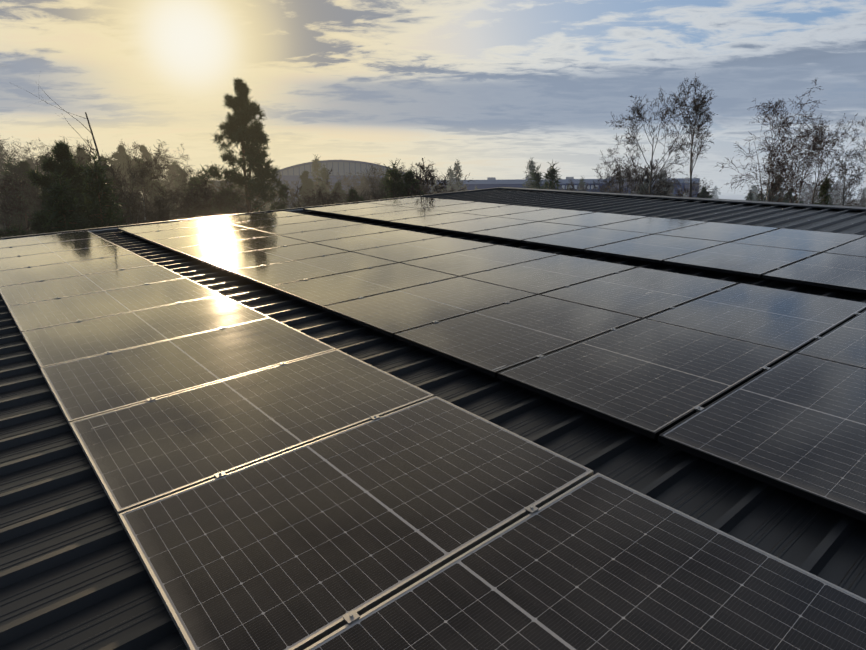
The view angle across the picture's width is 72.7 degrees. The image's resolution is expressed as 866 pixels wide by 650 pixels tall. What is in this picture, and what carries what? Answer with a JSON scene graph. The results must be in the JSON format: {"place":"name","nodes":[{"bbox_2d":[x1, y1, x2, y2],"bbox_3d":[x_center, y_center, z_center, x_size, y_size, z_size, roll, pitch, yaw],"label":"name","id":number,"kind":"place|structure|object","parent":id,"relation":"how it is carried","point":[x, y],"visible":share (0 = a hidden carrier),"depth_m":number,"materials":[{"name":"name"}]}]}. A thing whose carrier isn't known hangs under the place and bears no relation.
{"place":"outdoors","nodes":[
{"label":"outdoors","id":0,"kind":"place"},
{"bbox_2d":[0,189,865,649],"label":"roof sandwich panels","id":1,"kind":"object","parent":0,"point":[74,575],"visible":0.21,"depth_m":2.99,"materials":[{"name":"grey metal"}]},
{"bbox_2d":[1,200,860,623],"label":"panel clamps","id":2,"kind":"object","parent":1,"relation":"on","point":[353,614],"visible":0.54,"depth_m":3.82,"materials":[{"name":"silver metal"}]},
{"bbox_2d":[0,231,98,247],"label":"solar panel","id":3,"kind":"object","parent":2,"relation":"on","point":[25,241],"visible":0.83,"depth_m":10.35,"materials":[{"name":"glass"}]},
{"bbox_2d":[0,237,115,257],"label":"solar panel","id":4,"kind":"object","parent":2,"relation":"on","point":[48,247],"visible":0.83,"depth_m":9.48,"materials":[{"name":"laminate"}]},
{"bbox_2d":[0,245,134,270],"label":"solar panel","id":5,"kind":"object","parent":2,"relation":"on","point":[17,262],"visible":0.81,"depth_m":8.59,"materials":[{"name":"glass"}]},
{"bbox_2d":[0,254,156,286],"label":"solar panel","id":6,"kind":"object","parent":2,"relation":"on","point":[51,271],"visible":0.77,"depth_m":7.69,"materials":[{"name":"glass"}]},
{"bbox_2d":[0,265,185,307],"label":"solar panel","id":7,"kind":"object","parent":2,"relation":"on","point":[18,294],"visible":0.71,"depth_m":6.80,"materials":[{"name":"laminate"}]},
{"bbox_2d":[7,278,221,334],"bbox_3d":[-3.242,-0.236,6.032,1.762,0.037,1.134,-15,22,-37],"label":"solar panel","id":8,"kind":"object","parent":2,"relation":"on","point":[48,313],"visible":0.81,"depth_m":5.94,"materials":[{"name":"glass"}]},
{"bbox_2d":[22,295,269,369],"bbox_3d":[-2.501,0.012,5.177,1.762,0.037,1.134,-15,22,-37],"label":"solar panel","id":9,"kind":"object","parent":2,"relation":"on","point":[58,344],"visible":0.85,"depth_m":5.07,"materials":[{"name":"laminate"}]},
{"bbox_2d":[117,219,225,234],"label":"solar panel","id":10,"kind":"object","parent":2,"relation":"on","point":[131,230],"visible":0.83,"depth_m":11.60,"materials":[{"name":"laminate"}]},
{"bbox_2d":[133,223,250,241],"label":"solar panel","id":11,"kind":"object","parent":2,"relation":"attached to","point":[172,233],"visible":0.71,"depth_m":10.76,"materials":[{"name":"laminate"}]},
{"bbox_2d":[150,229,276,250],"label":"solar panel","id":12,"kind":"object","parent":2,"relation":"attached to","point":[193,240],"visible":0.75,"depth_m":9.89,"materials":[{"name":"glass"}]},
{"bbox_2d":[172,235,310,260],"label":"solar panel","id":13,"kind":"object","parent":2,"relation":"attached to","point":[196,253],"visible":0.81,"depth_m":9.03,"materials":[{"name":"glass"}]},
{"bbox_2d":[70,349,433,518],"bbox_3d":[-1.032,0.507,3.470,1.762,0.037,1.134,-15,22,-37],"label":"solar panel","id":14,"kind":"object","parent":2,"relation":"on","point":[139,454],"visible":0.85,"depth_m":3.31,"materials":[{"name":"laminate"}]},
{"bbox_2d":[209,211,306,222],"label":"solar panel","id":15,"kind":"object","parent":2,"relation":"on","point":[252,217],"visible":0.65,"depth_m":12.70,"materials":[{"name":"glass"}]},
{"bbox_2d":[198,243,349,272],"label":"solar panel","id":16,"kind":"object","parent":2,"relation":"on","point":[227,263],"visible":0.77,"depth_m":8.18,"materials":[{"name":"glass"}]},
{"bbox_2d":[229,215,331,228],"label":"solar panel","id":17,"kind":"object","parent":2,"relation":"on","point":[277,221],"visible":0.73,"depth_m":11.84,"materials":[{"name":"glass"}]},
{"bbox_2d":[253,219,363,234],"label":"solar panel","id":18,"kind":"object","parent":2,"relation":"on","point":[303,226],"visible":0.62,"depth_m":10.99,"materials":[{"name":"glass"}]},
{"bbox_2d":[230,252,398,288],"bbox_3d":[-1.480,-0.720,7.408,1.762,0.037,1.134,-15,22,-37],"label":"solar panel","id":19,"kind":"object","parent":2,"relation":"attached to","point":[267,276],"visible":0.85,"depth_m":7.31,"materials":[{"name":"glass"}]},
{"bbox_2d":[281,224,400,242],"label":"solar panel","id":20,"kind":"object","parent":2,"relation":"on","point":[334,233],"visible":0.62,"depth_m":10.13,"materials":[{"name":"glass"}]},
{"bbox_2d":[303,202,388,213],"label":"solar panel","id":21,"kind":"object","parent":2,"relation":"attached to","point":[326,209],"visible":0.83,"depth_m":14.03,"materials":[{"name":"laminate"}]},
{"bbox_2d":[270,263,458,308],"bbox_3d":[-0.744,-0.472,6.556,1.762,0.036,1.134,-15,22,-37],"label":"solar panel","id":22,"kind":"object","parent":2,"relation":"on","point":[319,292],"visible":0.85,"depth_m":6.45,"materials":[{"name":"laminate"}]},
{"bbox_2d":[328,205,420,217],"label":"solar panel","id":23,"kind":"object","parent":2,"relation":"attached to","point":[353,213],"visible":0.81,"depth_m":13.17,"materials":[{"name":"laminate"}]},
{"bbox_2d":[312,230,443,251],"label":"solar panel","id":24,"kind":"object","parent":2,"relation":"attached to","point":[360,242],"visible":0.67,"depth_m":9.27,"materials":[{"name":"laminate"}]},
{"bbox_2d":[356,208,453,222],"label":"solar panel","id":25,"kind":"object","parent":2,"relation":"on","point":[391,216],"visible":0.79,"depth_m":12.31,"materials":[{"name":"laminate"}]},
{"bbox_2d":[366,197,443,204],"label":"solar panel","id":26,"kind":"object","parent":2,"relation":"on","point":[404,201],"visible":0.75,"depth_m":15.15,"materials":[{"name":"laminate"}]},
{"bbox_2d":[351,236,495,262],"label":"solar panel","id":27,"kind":"object","parent":2,"relation":"attached to","point":[409,251],"visible":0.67,"depth_m":8.41,"materials":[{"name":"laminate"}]},
{"bbox_2d":[394,199,473,207],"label":"solar panel","id":28,"kind":"object","parent":2,"relation":"attached to","point":[438,203],"visible":0.71,"depth_m":14.30,"materials":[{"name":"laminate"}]},
{"bbox_2d":[387,212,492,227],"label":"solar panel","id":29,"kind":"object","parent":2,"relation":"on","point":[423,221],"visible":0.79,"depth_m":11.46,"materials":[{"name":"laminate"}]},
{"bbox_2d":[422,202,507,211],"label":"solar panel","id":30,"kind":"object","parent":2,"relation":"on","point":[466,206],"visible":0.69,"depth_m":13.44,"materials":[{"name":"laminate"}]},
{"bbox_2d":[400,245,558,275],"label":"solar panel","id":31,"kind":"object","parent":2,"relation":"on","point":[467,262],"visible":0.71,"depth_m":7.55,"materials":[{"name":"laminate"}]},
{"bbox_2d":[425,216,537,234],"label":"solar panel","id":32,"kind":"object","parent":2,"relation":"attached to","point":[469,226],"visible":0.85,"depth_m":10.59,"materials":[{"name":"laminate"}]},
{"bbox_2d":[457,205,549,216],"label":"solar panel","id":33,"kind":"object","parent":2,"relation":"attached to","point":[502,210],"visible":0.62,"depth_m":12.57,"materials":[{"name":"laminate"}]},
{"bbox_2d":[394,294,641,376],"bbox_3d":[0.725,0.024,4.848,1.762,0.037,1.134,-15,22,-37],"label":"solar panel","id":34,"kind":"object","parent":2,"relation":"attached to","point":[493,341],"visible":0.85,"depth_m":4.71,"materials":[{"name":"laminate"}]},
{"bbox_2d":[468,222,588,241],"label":"solar panel","id":35,"kind":"object","parent":2,"relation":"on","point":[517,233],"visible":0.83,"depth_m":9.74,"materials":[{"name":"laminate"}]},
{"bbox_2d":[495,208,594,221],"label":"solar panel","id":36,"kind":"object","parent":2,"relation":"attached to","point":[544,214],"visible":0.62,"depth_m":11.72,"materials":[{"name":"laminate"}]},
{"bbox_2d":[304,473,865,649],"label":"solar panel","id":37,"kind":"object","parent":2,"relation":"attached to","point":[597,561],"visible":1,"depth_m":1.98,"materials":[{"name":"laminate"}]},
{"bbox_2d":[521,227,651,251],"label":"solar panel","id":38,"kind":"object","parent":2,"relation":"attached to","point":[583,239],"visible":0.85,"depth_m":8.88,"materials":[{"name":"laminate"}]},
{"bbox_2d":[540,212,647,226],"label":"solar panel","id":39,"kind":"object","parent":2,"relation":"on","point":[594,219],"visible":0.69,"depth_m":10.86,"materials":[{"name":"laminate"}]},
{"bbox_2d":[539,267,737,318],"bbox_3d":[2.089,-0.352,5.914,1.762,0.036,1.134,-15,22,-37],"label":"solar panel","id":40,"kind":"object","parent":2,"relation":"on","point":[642,292],"visible":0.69,"depth_m":5.82,"materials":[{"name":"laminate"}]},
{"bbox_2d":[595,217,705,233],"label":"solar panel","id":41,"kind":"object","parent":2,"relation":"attached to","point":[653,225],"visible":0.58,"depth_m":10.01,"materials":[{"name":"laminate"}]},
{"bbox_2d":[662,242,820,277],"bbox_3d":[3.837,-0.835,7.286,1.762,0.037,1.134,-15,22,-37],"label":"solar panel","id":42,"kind":"object","parent":2,"relation":"attached to","point":[758,261],"visible":0.85,"depth_m":7.15,"materials":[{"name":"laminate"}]},
{"bbox_2d":[658,353,865,521],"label":"solar panel","id":43,"kind":"object","parent":2,"relation":"attached to","point":[794,423],"visible":1,"depth_m":3.02,"materials":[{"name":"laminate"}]},
{"bbox_2d":[733,228,865,252],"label":"solar panel","id":44,"kind":"object","parent":2,"relation":"on","point":[815,241],"visible":0.75,"depth_m":8.29,"materials":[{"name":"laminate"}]},
{"bbox_2d":[795,310,865,368],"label":"solar panel","id":45,"kind":"object","parent":2,"relation":"attached to","point":[844,343],"visible":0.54,"depth_m":4.21,"materials":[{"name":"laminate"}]},
{"bbox_2d":[0,0,865,195],"label":"sky","id":46,"kind":"structure","parent":0,"point":[491,87],"materials":[{"name":"blue"}]},
{"bbox_2d":[142,196,861,205],"bbox_3d":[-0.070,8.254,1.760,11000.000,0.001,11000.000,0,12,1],"label":"ground","id":47,"kind":"structure","parent":0,"point":[733,197],"depth_m":1493.03,"materials":[{"name":"green plant"}]},
{"bbox_2d":[0,154,35,235],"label":"tree","id":48,"kind":"object","parent":47,"relation":"on","point":[9,167],"visible":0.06,"depth_m":26.94,"materials":[{"name":"green plant"}]},
{"bbox_2d":[0,160,39,236],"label":"tree","id":49,"kind":"object","parent":47,"relation":"on","point":[25,164],"visible":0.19,"depth_m":26.70,"materials":[{"name":"green plant"}]},
{"bbox_2d":[0,151,56,236],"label":"tree","id":50,"kind":"object","parent":47,"relation":"on","point":[6,194],"visible":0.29,"depth_m":17.79,"materials":[{"name":"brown plant"}]},
{"bbox_2d":[11,164,50,219],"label":"bare tree","id":51,"kind":"object","parent":47,"relation":"on","point":[30,188],"visible":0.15,"depth_m":23.89,"materials":[{"name":"brown plant"}]},
{"bbox_2d":[0,139,128,237],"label":"tree","id":52,"kind":"object","parent":47,"relation":"on","point":[64,159],"visible":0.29,"depth_m":17.15,"materials":[{"name":"green plant"}]},
{"bbox_2d":[39,169,91,232],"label":"young pine","id":53,"kind":"object","parent":47,"relation":"on","point":[61,206],"visible":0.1,"depth_m":15.44,"materials":[{"name":"green plant"}]},
{"bbox_2d":[26,154,137,225],"bbox_3d":[-13.194,-1.439,23.023,4.053,10.151,4.833,8,15,33],"label":"bare tree","id":54,"kind":"object","parent":47,"relation":"on","point":[108,173],"visible":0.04,"depth_m":22.52,"materials":[{"name":"brown plant"}]},
{"bbox_2d":[74,147,94,168],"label":"pine","id":55,"kind":"object","parent":47,"relation":"on","point":[81,153],"visible":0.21,"depth_m":36.54,"materials":[{"name":"green plant"}]},
{"bbox_2d":[29,71,156,223],"bbox_3d":[-10.951,-1.831,19.968,3.321,12.448,2.672,0,12,1],"label":"dead tree","id":56,"kind":"object","parent":47,"relation":"on","point":[91,132],"visible":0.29,"depth_m":18.40,"materials":[{"name":"brown wood"}]},
{"bbox_2d":[75,151,128,229],"bbox_3d":[-9.356,-0.022,17.616,4.646,9.946,4.698,-8,15,-31],"label":"young pine","id":57,"kind":"object","parent":47,"relation":"on","point":[97,186],"visible":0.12,"depth_m":16.56,"materials":[{"name":"green plant"}]},
{"bbox_2d":[105,143,143,195],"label":"tree","id":58,"kind":"object","parent":47,"relation":"on","point":[120,155],"visible":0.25,"depth_m":47.80,"materials":[{"name":"green plant"}]},
{"bbox_2d":[93,156,164,225],"bbox_3d":[-10.611,-1.104,21.452,3.080,10.173,4.952,-10,16,-38],"label":"tree","id":59,"kind":"object","parent":47,"relation":"on","point":[117,177],"visible":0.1,"depth_m":21.41,"materials":[{"name":"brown plant"}]},
{"bbox_2d":[77,138,193,224],"bbox_3d":[-9.508,-1.021,20.595,4.214,10.480,4.266,-6,14,-24],"label":"bare tree","id":60,"kind":"object","parent":47,"relation":"on","point":[159,218],"visible":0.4,"depth_m":19.75,"materials":[{"name":"plant"}]},
{"bbox_2d":[125,157,174,220],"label":"tree","id":61,"kind":"object","parent":47,"relation":"on","point":[149,184],"visible":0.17,"depth_m":36.79,"materials":[{"name":"green plant"}]},
{"bbox_2d":[117,189,182,222],"bbox_3d":[-11.943,-1.793,27.737,4.063,9.082,3.500,-2,13,-7],"label":"shrub","id":62,"kind":"object","parent":47,"relation":"on","point":[157,208],"visible":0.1,"depth_m":26.60,"materials":[{"name":"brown plant"}]},
{"bbox_2d":[132,145,174,199],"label":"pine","id":63,"kind":"object","parent":47,"relation":"on","point":[141,147],"visible":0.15,"depth_m":58.60,"materials":[{"name":"green plant"}]},
{"bbox_2d":[120,140,189,212],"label":"bare tree","id":64,"kind":"object","parent":47,"relation":"on","point":[143,151],"visible":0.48,"depth_m":54.65,"materials":[{"name":"brown plant"}]},
{"bbox_2d":[123,140,214,223],"bbox_3d":[-11.619,-2.109,24.586,4.356,10.876,5.387,1,13,5],"label":"tree","id":65,"kind":"object","parent":47,"relation":"on","point":[154,177],"visible":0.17,"depth_m":24.30,"materials":[{"name":"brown plant"}]},
{"bbox_2d":[171,163,238,204],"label":"bare tree","id":66,"kind":"object","parent":47,"relation":"on","point":[190,171],"visible":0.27,"depth_m":37.07,"materials":[{"name":"grey plant"}]},
{"bbox_2d":[173,164,242,219],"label":"tree","id":67,"kind":"object","parent":47,"relation":"on","point":[207,194],"visible":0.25,"depth_m":18.51,"materials":[{"name":"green plant"}]},
{"bbox_2d":[175,187,256,217],"bbox_3d":[-10.769,-2.605,29.769,4.833,9.644,3.699,-1,12,-3],"label":"bush","id":68,"kind":"object","parent":47,"relation":"on","point":[243,200],"visible":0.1,"depth_m":28.57,"materials":[{"name":"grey plant"}]},
{"bbox_2d":[177,175,264,217],"bbox_3d":[-7.751,-1.001,22.850,4.447,9.340,3.729,-10,16,-37],"label":"bush","id":69,"kind":"object","parent":47,"relation":"on","point":[220,198],"visible":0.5,"depth_m":22.47,"materials":[{"name":"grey plant"}]},
{"bbox_2d":[186,77,293,216],"bbox_3d":[-8.348,-3.911,26.616,5.262,13.668,5.143,10,16,39],"label":"tall pine","id":70,"kind":"object","parent":47,"relation":"on","point":[237,127],"visible":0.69,"depth_m":25.23,"materials":[{"name":"green plant"}]},
{"bbox_2d":[274,182,316,209],"bbox_3d":[-3.887,-1.017,23.344,4.659,9.296,3.565,0,12,-2],"label":"bush","id":71,"kind":"object","parent":47,"relation":"on","point":[298,200],"visible":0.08,"depth_m":22.86,"materials":[{"name":"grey plant"}]},
{"bbox_2d":[295,170,315,206],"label":"pine","id":72,"kind":"object","parent":47,"relation":"on","point":[306,183],"visible":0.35,"depth_m":49.21,"materials":[{"name":"green plant"}]},
{"bbox_2d":[210,160,405,212],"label":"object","id":73,"kind":"object","parent":47,"relation":"on","point":[324,161],"visible":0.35,"depth_m":200.24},
{"bbox_2d":[279,188,340,208],"bbox_3d":[-6.831,-3.173,33.154,4.345,9.126,3.644,0,12,2],"label":"bush","id":74,"kind":"object","parent":47,"relation":"on","point":[295,195],"visible":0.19,"depth_m":32.75,"materials":[{"name":"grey plant"}]},
{"bbox_2d":[308,154,325,190],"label":"young pine","id":75,"kind":"object","parent":47,"relation":"on","point":[316,166],"visible":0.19,"depth_m":68.04,"materials":[{"name":"green plant"}]},
{"bbox_2d":[318,164,331,195],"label":"young pine","id":76,"kind":"object","parent":47,"relation":"on","point":[324,174],"visible":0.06,"depth_m":59.04,"materials":[{"name":"green plant"}]},
{"bbox_2d":[301,168,350,206],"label":"tree","id":77,"kind":"object","parent":47,"relation":"on","point":[323,201],"visible":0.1,"depth_m":21.38,"materials":[{"name":"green plant"}]},
{"bbox_2d":[273,162,403,208],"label":"arched hall","id":78,"kind":"structure","parent":47,"relation":"on","point":[344,167],"depth_m":201.00,"materials":[{"name":"grey metal"}]},
{"bbox_2d":[329,182,347,203],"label":"tree","id":79,"kind":"object","parent":47,"relation":"on","point":[337,186],"visible":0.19,"depth_m":47.07,"materials":[{"name":"green plant"}]},
{"bbox_2d":[332,171,367,195],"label":"tree","id":80,"kind":"object","parent":47,"relation":"on","point":[347,179],"visible":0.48,"depth_m":67.70,"materials":[{"name":"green plant"}]},
{"bbox_2d":[341,172,383,199],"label":"tree","id":81,"kind":"object","parent":47,"relation":"on","point":[363,184],"visible":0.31,"depth_m":54.74,"materials":[{"name":"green plant"}]},
{"bbox_2d":[379,159,405,198],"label":"young pine","id":82,"kind":"object","parent":47,"relation":"on","point":[397,180],"visible":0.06,"depth_m":21.31,"materials":[{"name":"green plant"}]},
{"bbox_2d":[368,181,428,199],"bbox_3d":[-1.231,-0.777,22.365,3.634,9.101,4.333,-1,12,-3],"label":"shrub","id":83,"kind":"object","parent":47,"relation":"on","point":[378,196],"visible":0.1,"depth_m":20.69,"materials":[{"name":"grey plant"}]},
{"bbox_2d":[389,169,425,197],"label":"pine","id":84,"kind":"object","parent":47,"relation":"on","point":[409,179],"visible":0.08,"depth_m":20.95,"materials":[{"name":"green plant"}]},
{"bbox_2d":[399,157,448,196],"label":"tree","id":85,"kind":"object","parent":47,"relation":"on","point":[417,191],"visible":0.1,"depth_m":18.54,"materials":[{"name":"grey plant"}]},
{"bbox_2d":[448,160,463,191],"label":"young pine","id":86,"kind":"object","parent":47,"relation":"on","point":[455,174],"visible":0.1,"depth_m":86.72,"materials":[{"name":"green plant"}]},
{"bbox_2d":[522,157,536,187],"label":"young pine","id":87,"kind":"object","parent":47,"relation":"on","point":[531,166],"visible":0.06,"depth_m":77.54,"materials":[{"name":"green plant"}]},
{"bbox_2d":[528,164,544,188],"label":"young pine","id":88,"kind":"object","parent":47,"relation":"on","point":[536,178],"visible":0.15,"depth_m":48.53,"materials":[{"name":"green plant"}]},
{"bbox_2d":[541,159,561,189],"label":"young pine","id":89,"kind":"object","parent":47,"relation":"on","point":[550,176],"visible":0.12,"depth_m":41.77,"materials":[{"name":"green plant"}]},
{"bbox_2d":[425,176,699,197],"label":"distant building","id":90,"kind":"structure","parent":47,"relation":"on","point":[491,182],"depth_m":220.47,"materials":[{"name":"blue"}]},
{"bbox_2d":[589,135,646,193],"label":"tree","id":91,"kind":"object","parent":47,"relation":"on","point":[619,173],"visible":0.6,"depth_m":47.97,"materials":[{"name":"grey plant"}]},
{"bbox_2d":[620,159,671,195],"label":"shrub","id":92,"kind":"object","parent":47,"relation":"on","point":[659,187],"visible":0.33,"depth_m":44.68,"materials":[{"name":"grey plant"}]},
{"bbox_2d":[605,88,722,197],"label":"tree","id":93,"kind":"object","parent":47,"relation":"on","point":[637,110],"visible":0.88,"depth_m":40.48,"materials":[{"name":"plant"}]},
{"bbox_2d":[648,170,680,196],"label":"shrub","id":94,"kind":"object","parent":47,"relation":"on","point":[675,184],"visible":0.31,"depth_m":63.37,"materials":[{"name":"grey plant"}]},
{"bbox_2d":[648,72,717,195],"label":"tree","id":95,"kind":"object","parent":47,"relation":"on","point":[699,105],"visible":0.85,"depth_m":42.05,"materials":[{"name":"plant"}]},
{"bbox_2d":[715,79,825,202],"bbox_3d":[22.001,-7.918,38.832,7.894,16.216,4.909,-10,16,-38],"label":"tree","id":96,"kind":"object","parent":47,"relation":"on","point":[775,171],"visible":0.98,"depth_m":38.24,"materials":[{"name":"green plant"}]},
{"bbox_2d":[759,112,863,202],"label":"tree","id":97,"kind":"object","parent":47,"relation":"on","point":[821,130],"visible":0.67,"depth_m":44.67,"materials":[{"name":"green plant"}]},
{"bbox_2d":[814,174,836,204],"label":"young pine","id":98,"kind":"object","parent":47,"relation":"on","point":[825,200],"visible":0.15,"depth_m":48.87,"materials":[{"name":"green plant"}]},
{"bbox_2d":[798,126,861,205],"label":"tree","id":99,"kind":"object","parent":47,"relation":"on","point":[821,160],"visible":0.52,"depth_m":47.24,"materials":[{"name":"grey plant"}]},
{"bbox_2d":[812,142,865,205],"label":"tree","id":100,"kind":"object","parent":47,"relation":"on","point":[851,179],"visible":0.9,"depth_m":56.33,"materials":[{"name":"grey plant"}]},
{"bbox_2d":[847,117,865,170],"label":"tree","id":101,"kind":"object","parent":47,"relation":"on","point":[862,124],"visible":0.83,"depth_m":49.18,"materials":[{"name":"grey plant"}]},
{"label":"hall walls","id":102,"kind":"object","parent":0,"visible":0},
{"bbox_2d":[0,187,865,239],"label":"roof flashings","id":103,"kind":"object","parent":102,"relation":"attached to","point":[837,207],"visible":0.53,"depth_m":13.76,"materials":[{"name":"grey metal"}]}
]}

